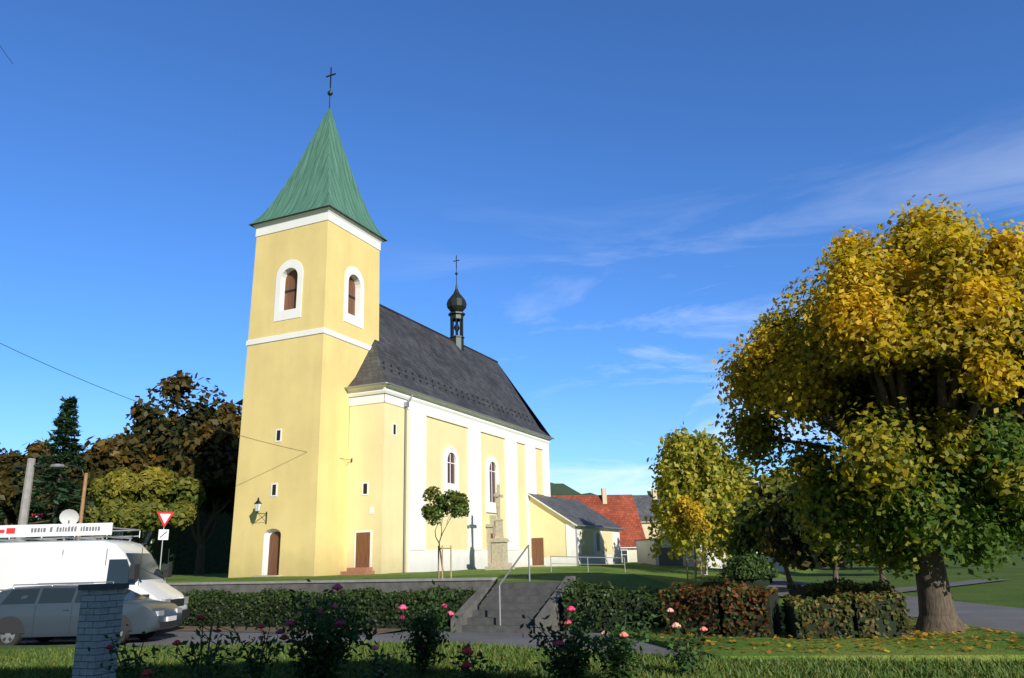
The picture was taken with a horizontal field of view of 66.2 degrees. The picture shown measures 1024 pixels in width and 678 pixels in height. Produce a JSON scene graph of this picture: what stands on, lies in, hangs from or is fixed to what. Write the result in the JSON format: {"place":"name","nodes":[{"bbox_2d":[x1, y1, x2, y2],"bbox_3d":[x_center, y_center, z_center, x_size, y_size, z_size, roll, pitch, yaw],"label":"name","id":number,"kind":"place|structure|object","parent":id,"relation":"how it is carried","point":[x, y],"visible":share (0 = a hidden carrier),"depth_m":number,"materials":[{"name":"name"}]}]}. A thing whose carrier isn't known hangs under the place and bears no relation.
{"place":"outdoors","nodes":[
{"label":"outdoors","id":0,"kind":"place"},
{"bbox_2d":[0,501,4,521],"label":"tree","id":1,"kind":"object","parent":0,"point":[2,517],"depth_m":47.78,"materials":[{"name":"green plant"}]},
{"bbox_2d":[0,438,58,540],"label":"dark tree","id":2,"kind":"object","parent":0,"point":[12,477],"depth_m":81.56,"materials":[{"name":"plant"}]},
{"bbox_2d":[11,452,81,524],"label":"dark tree","id":3,"kind":"object","parent":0,"point":[14,521],"depth_m":105.30,"materials":[{"name":"plant"}]},
{"bbox_2d":[72,583,129,677],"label":"brick pillar","id":4,"kind":"structure","parent":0,"point":[100,611],"depth_m":10.17,"materials":[{"name":"grey brick"}]},
{"bbox_2d":[83,466,206,548],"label":"yellow green tree","id":5,"kind":"object","parent":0,"point":[124,497],"depth_m":62.79,"materials":[{"name":"plant"}]},
{"bbox_2d":[228,67,624,577],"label":"church","id":6,"kind":"structure","parent":0,"point":[403,412],"depth_m":50.59,"materials":[{"name":"yellow paint"}]},
{"bbox_2d":[254,497,266,523],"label":"wall lantern","id":7,"kind":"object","parent":6,"relation":"attached to","point":[257,503],"depth_m":45.90,"materials":[{"name":"white glass"}]},
{"bbox_2d":[164,562,828,593],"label":"lawn terrain","id":8,"kind":"structure","parent":0,"point":[661,577],"depth_m":43.98,"materials":[{"name":"green plant"}]},
{"bbox_2d":[0,443,17,524],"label":"dark tree","id":9,"kind":"object","parent":8,"relation":"on","point":[3,458],"visible":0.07,"depth_m":101.35,"materials":[{"name":"plant"}]},
{"bbox_2d":[32,513,44,537],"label":"yield sign","id":10,"kind":"object","parent":8,"relation":"on","point":[37,514],"visible":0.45,"depth_m":43.16,"materials":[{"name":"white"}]},
{"bbox_2d":[13,395,91,540],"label":"conifer","id":11,"kind":"object","parent":8,"relation":"on","point":[65,419],"depth_m":43.51,"materials":[{"name":"green plant"}]},
{"bbox_2d":[41,434,160,539],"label":"dark tree","id":12,"kind":"object","parent":8,"relation":"on","point":[135,455],"depth_m":72.46,"materials":[{"name":"plant"}]},
{"bbox_2d":[105,430,154,441],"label":"dark tree","id":13,"kind":"object","parent":8,"relation":"on","point":[117,437],"visible":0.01,"depth_m":99.89,"materials":[{"name":"plant"}]},
{"bbox_2d":[67,506,232,574],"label":"hedge","id":14,"kind":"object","parent":8,"relation":"on","point":[179,547],"depth_m":84.15,"materials":[{"name":"green plant"}]},
{"bbox_2d":[157,512,173,569],"bbox_3d":[-17.287,10.286,38.808,0.079,3.421,0.900,-15,-21,40],"label":"yield sign","id":15,"kind":"object","parent":8,"relation":"on","point":[163,533],"visible":0.84,"depth_m":39.04,"materials":[{"name":"white metal"}]},
{"bbox_2d":[164,412,179,424],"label":"dark tree","id":16,"kind":"object","parent":8,"relation":"on","point":[169,419],"depth_m":119.04,"materials":[{"name":"plant"}]},
{"bbox_2d":[122,370,240,468],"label":"dark tree","id":17,"kind":"object","parent":8,"relation":"on","point":[146,417],"depth_m":85.12,"materials":[{"name":"plant"}]},
{"bbox_2d":[159,422,239,574],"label":"dark tree","id":18,"kind":"object","parent":8,"relation":"on","point":[216,473],"depth_m":75.82,"materials":[{"name":"plant"}]},
{"bbox_2d":[216,401,241,433],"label":"dark tree","id":19,"kind":"object","parent":8,"relation":"on","point":[235,410],"depth_m":96.19,"materials":[{"name":"plant"}]},
{"bbox_2d":[438,545,451,577],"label":"young tree stakes","id":20,"kind":"object","parent":8,"relation":"on","point":[442,548],"visible":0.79,"depth_m":28.92,"materials":[{"name":"brown wood"}]},
{"bbox_2d":[421,486,469,577],"bbox_3d":[-2.472,7.208,29.088,1.879,3.554,1.481,-2,-16,0],"label":"young tree","id":21,"kind":"object","parent":8,"relation":"on","point":[458,502],"depth_m":29.14,"materials":[{"name":"green plant"}]},
{"bbox_2d":[485,484,514,569],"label":"stone monument","id":22,"kind":"object","parent":8,"relation":"on","point":[499,547],"visible":0.98,"depth_m":52.03,"materials":[{"name":"stone"}]},
{"bbox_2d":[550,556,625,571],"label":"lawn railing","id":23,"kind":"object","parent":8,"relation":"on","point":[587,564],"visible":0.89,"depth_m":50.67,"materials":[{"name":"silver metal"}]},
{"bbox_2d":[633,489,665,538],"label":"beige house","id":24,"kind":"structure","parent":8,"relation":"on","point":[643,504],"depth_m":95.10,"materials":[{"name":"grey tile"}]},
{"bbox_2d":[666,495,712,584],"bbox_3d":[6.874,7.889,30.013,1.705,3.815,1.584,-2,-16,0],"label":"yellow tree","id":25,"kind":"object","parent":8,"relation":"on","point":[694,512],"depth_m":30.04,"materials":[{"name":"yellow plant"}]},
{"bbox_2d":[685,558,702,583],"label":"yellow tree stakes","id":26,"kind":"object","parent":8,"relation":"on","point":[694,560],"visible":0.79,"depth_m":29.95,"materials":[{"name":"brown wood"}]},
{"bbox_2d":[644,421,745,574],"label":"birch","id":27,"kind":"object","parent":8,"relation":"on","point":[701,474],"depth_m":55.20,"materials":[{"name":"yellow plant"}]},
{"bbox_2d":[634,538,784,571],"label":"white garage","id":28,"kind":"structure","parent":8,"relation":"on","point":[643,549],"depth_m":68.98,"materials":[{"name":"concrete"}]},
{"bbox_2d":[699,455,767,567],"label":"tree","id":29,"kind":"object","parent":8,"relation":"on","point":[719,553],"visible":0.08,"depth_m":61.59,"materials":[{"name":"green plant"}]},
{"bbox_2d":[853,474,912,584],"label":"tree","id":30,"kind":"object","parent":8,"relation":"on","point":[864,563],"depth_m":41.57,"materials":[{"name":"green plant"}]},
{"bbox_2d":[0,482,1022,549],"bbox_3d":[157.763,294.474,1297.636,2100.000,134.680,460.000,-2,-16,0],"label":"distant hills","id":31,"kind":"structure","parent":0,"point":[559,489],"depth_m":1139.21,"materials":[{"name":"green plant"}]},
{"bbox_2d":[0,639,1023,677],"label":"lawn","id":32,"kind":"structure","parent":0,"point":[29,647],"depth_m":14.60,"materials":[{"name":"green plant"}]},
{"bbox_2d":[88,624,167,677],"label":"rose","id":33,"kind":"object","parent":32,"relation":"on","point":[124,662],"depth_m":8.79,"materials":[{"name":"green plant"}]},
{"bbox_2d":[142,602,249,677],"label":"rose","id":34,"kind":"object","parent":32,"relation":"on","point":[219,669],"depth_m":8.48,"materials":[{"name":"green plant"}]},
{"bbox_2d":[216,611,289,677],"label":"rose","id":35,"kind":"object","parent":32,"relation":"on","point":[255,662],"depth_m":10.72,"materials":[{"name":"green plant"}]},
{"bbox_2d":[263,579,386,677],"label":"rose","id":36,"kind":"object","parent":32,"relation":"on","point":[326,660],"depth_m":9.17,"materials":[{"name":"green plant"}]},
{"bbox_2d":[335,645,416,677],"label":"rose","id":37,"kind":"object","parent":32,"relation":"on","point":[387,670],"depth_m":8.51,"materials":[{"name":"green plant"}]},
{"bbox_2d":[386,580,458,676],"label":"rose","id":38,"kind":"object","parent":32,"relation":"on","point":[418,640],"depth_m":11.39,"materials":[{"name":"green plant"}]},
{"bbox_2d":[442,642,503,677],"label":"rose","id":39,"kind":"object","parent":32,"relation":"on","point":[480,673],"depth_m":8.96,"materials":[{"name":"green plant"}]},
{"bbox_2d":[520,604,627,677],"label":"rose","id":40,"kind":"object","parent":32,"relation":"on","point":[560,662],"depth_m":9.46,"materials":[{"name":"green plant"}]},
{"bbox_2d":[589,607,673,677],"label":"rose","id":41,"kind":"object","parent":32,"relation":"on","point":[620,657],"depth_m":10.06,"materials":[{"name":"green plant"}]},
{"bbox_2d":[0,0,1023,494],"label":"sky","id":42,"kind":"structure","parent":0,"point":[619,190],"materials":[{"name":"blue"}]},
{"bbox_2d":[18,629,1009,661],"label":"road","id":43,"kind":"structure","parent":0,"point":[163,637],"depth_m":19.93,"materials":[{"name":"grey asphalt"}]},
{"bbox_2d":[0,581,182,645],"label":"estate car","id":44,"kind":"object","parent":43,"relation":"on","point":[47,612],"visible":0.81,"depth_m":19.76,"materials":[{"name":"grey paint"}]},
{"bbox_2d":[0,523,189,636],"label":"white van","id":45,"kind":"object","parent":43,"relation":"on","point":[93,559],"visible":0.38,"depth_m":22.42,"materials":[{"name":"white paint"}]},
{"bbox_2d":[59,509,78,523],"bbox_3d":[-16.563,6.680,29.415,0.529,0.583,0.534,-8,-17,22],"label":"satellite dish","id":46,"kind":"object","parent":45,"relation":"on","point":[71,515],"visible":0.98,"depth_m":29.43,"materials":[{"name":"white"}]},
{"bbox_2d":[159,626,402,633],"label":"sidewalk","id":47,"kind":"structure","parent":43,"relation":"on","point":[242,629],"depth_m":23.43,"materials":[{"name":"grey concrete"}]},
{"bbox_2d":[167,544,575,633],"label":"retaining wall stairs","id":48,"kind":"structure","parent":43,"relation":"on","point":[491,605],"depth_m":21.96,"materials":[{"name":"concrete"}]},
{"bbox_2d":[553,488,645,561],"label":"house","id":49,"kind":"structure","parent":0,"point":[620,511],"depth_m":90.35,"materials":[{"name":"red tile"}]},
{"bbox_2d":[191,548,1023,634],"bbox_3d":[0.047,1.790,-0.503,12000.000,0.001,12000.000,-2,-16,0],"label":"ground plain","id":50,"kind":"structure","parent":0,"point":[1008,593],"depth_m":50.56,"materials":[{"name":"green plant"}]},
{"bbox_2d":[0,46,351,541],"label":"poles and wires","id":51,"kind":"object","parent":50,"relation":"on","point":[30,466],"visible":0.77,"depth_m":32.85,"materials":[{"name":"metal"}]},
{"bbox_2d":[178,584,475,630],"bbox_3d":[-24.620,10.972,32.250,51.796,1.299,1.780,-8,-17,23],"label":"hedge","id":52,"kind":"object","parent":50,"relation":"on","point":[277,594],"depth_m":23.82,"materials":[{"name":"green plant"}]},
{"bbox_2d":[560,577,676,630],"bbox_3d":[3.418,6.858,20.399,4.380,1.366,2.939,-2,-16,0],"label":"hedge","id":53,"kind":"object","parent":50,"relation":"on","point":[586,588],"depth_m":20.04,"materials":[{"name":"green plant"}]},
{"bbox_2d":[659,620,715,676],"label":"rose","id":54,"kind":"object","parent":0,"point":[681,664],"depth_m":10.63,"materials":[{"name":"green plant"}]},
{"bbox_2d":[773,466,794,485],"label":"tree","id":55,"kind":"object","parent":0,"point":[781,470],"visible":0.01,"depth_m":118.24,"materials":[{"name":"green plant"}]},
{"bbox_2d":[562,579,1009,632],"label":"foot path","id":56,"kind":"structure","parent":0,"point":[914,588],"depth_m":41.30,"materials":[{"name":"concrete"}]},
{"bbox_2d":[614,598,1023,661],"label":"island lawn","id":57,"kind":"structure","parent":0,"point":[983,652],"depth_m":14.42,"materials":[{"name":"green plant"}]},
{"bbox_2d":[646,591,669,600],"bbox_3d":[3.772,6.916,20.154,1.214,0.914,1.214,-2,-16,0],"label":"bush","id":58,"kind":"object","parent":57,"relation":"on","point":[657,595],"visible":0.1,"depth_m":20.08,"materials":[{"name":"green plant"}]},
{"bbox_2d":[678,576,727,593],"bbox_3d":[5.534,7.465,22.700,1.414,1.155,1.633,-2,-16,0],"label":"island hedge","id":59,"kind":"object","parent":57,"relation":"on","point":[708,584],"depth_m":22.66,"materials":[{"name":"green plant"}]},
{"bbox_2d":[659,577,782,637],"bbox_3d":[4.683,6.021,17.708,2.718,1.257,2.591,-2,-16,0],"label":"island hedge","id":60,"kind":"object","parent":57,"relation":"on","point":[738,589],"depth_m":17.11,"materials":[{"name":"brown plant"}]},
{"bbox_2d":[716,548,778,591],"bbox_3d":[9.063,9.023,30.311,2.472,1.810,2.519,-2,-16,0],"label":"round bush","id":61,"kind":"object","parent":57,"relation":"on","point":[742,570],"depth_m":29.73,"materials":[{"name":"green plant"}]},
{"bbox_2d":[639,616,1023,652],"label":"fallen leaves","id":62,"kind":"object","parent":57,"relation":"on","point":[921,637],"visible":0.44,"depth_m":15.17,"materials":[{"name":"plant"}]},
{"bbox_2d":[787,577,894,599],"bbox_3d":[9.141,7.151,21.793,2.688,1.081,1.585,-2,-16,0],"label":"island hedge","id":63,"kind":"object","parent":57,"relation":"on","point":[839,585],"depth_m":21.37,"materials":[{"name":"green plant"}]},
{"bbox_2d":[781,589,912,639],"bbox_3d":[6.943,5.781,16.556,2.365,0.982,1.576,-2,-16,0],"label":"island hedge","id":64,"kind":"object","parent":57,"relation":"on","point":[799,602],"depth_m":16.03,"materials":[{"name":"green plant"}]},
{"bbox_2d":[708,194,1023,632],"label":"tree","id":65,"kind":"object","parent":57,"relation":"on","point":[917,324],"depth_m":16.12,"materials":[{"name":"yellow plant"}]},
{"bbox_2d":[768,579,1023,632],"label":"road","id":66,"kind":"structure","parent":0,"point":[996,617],"depth_m":22.35,"materials":[{"name":"grey asphalt"}]},
{"bbox_2d":[717,469,806,588],"bbox_3d":[14.026,9.725,40.600,6.716,6.129,7.202,-2,-16,0],"label":"tree","id":67,"kind":"object","parent":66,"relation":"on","point":[749,525],"depth_m":39.98,"materials":[{"name":"green plant"}]},
{"bbox_2d":[761,483,885,580],"bbox_3d":[14.967,9.072,36.934,6.189,5.302,6.082,-2,-16,0],"label":"tree","id":68,"kind":"object","parent":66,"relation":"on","point":[777,533],"depth_m":36.69,"materials":[{"name":"green plant"}]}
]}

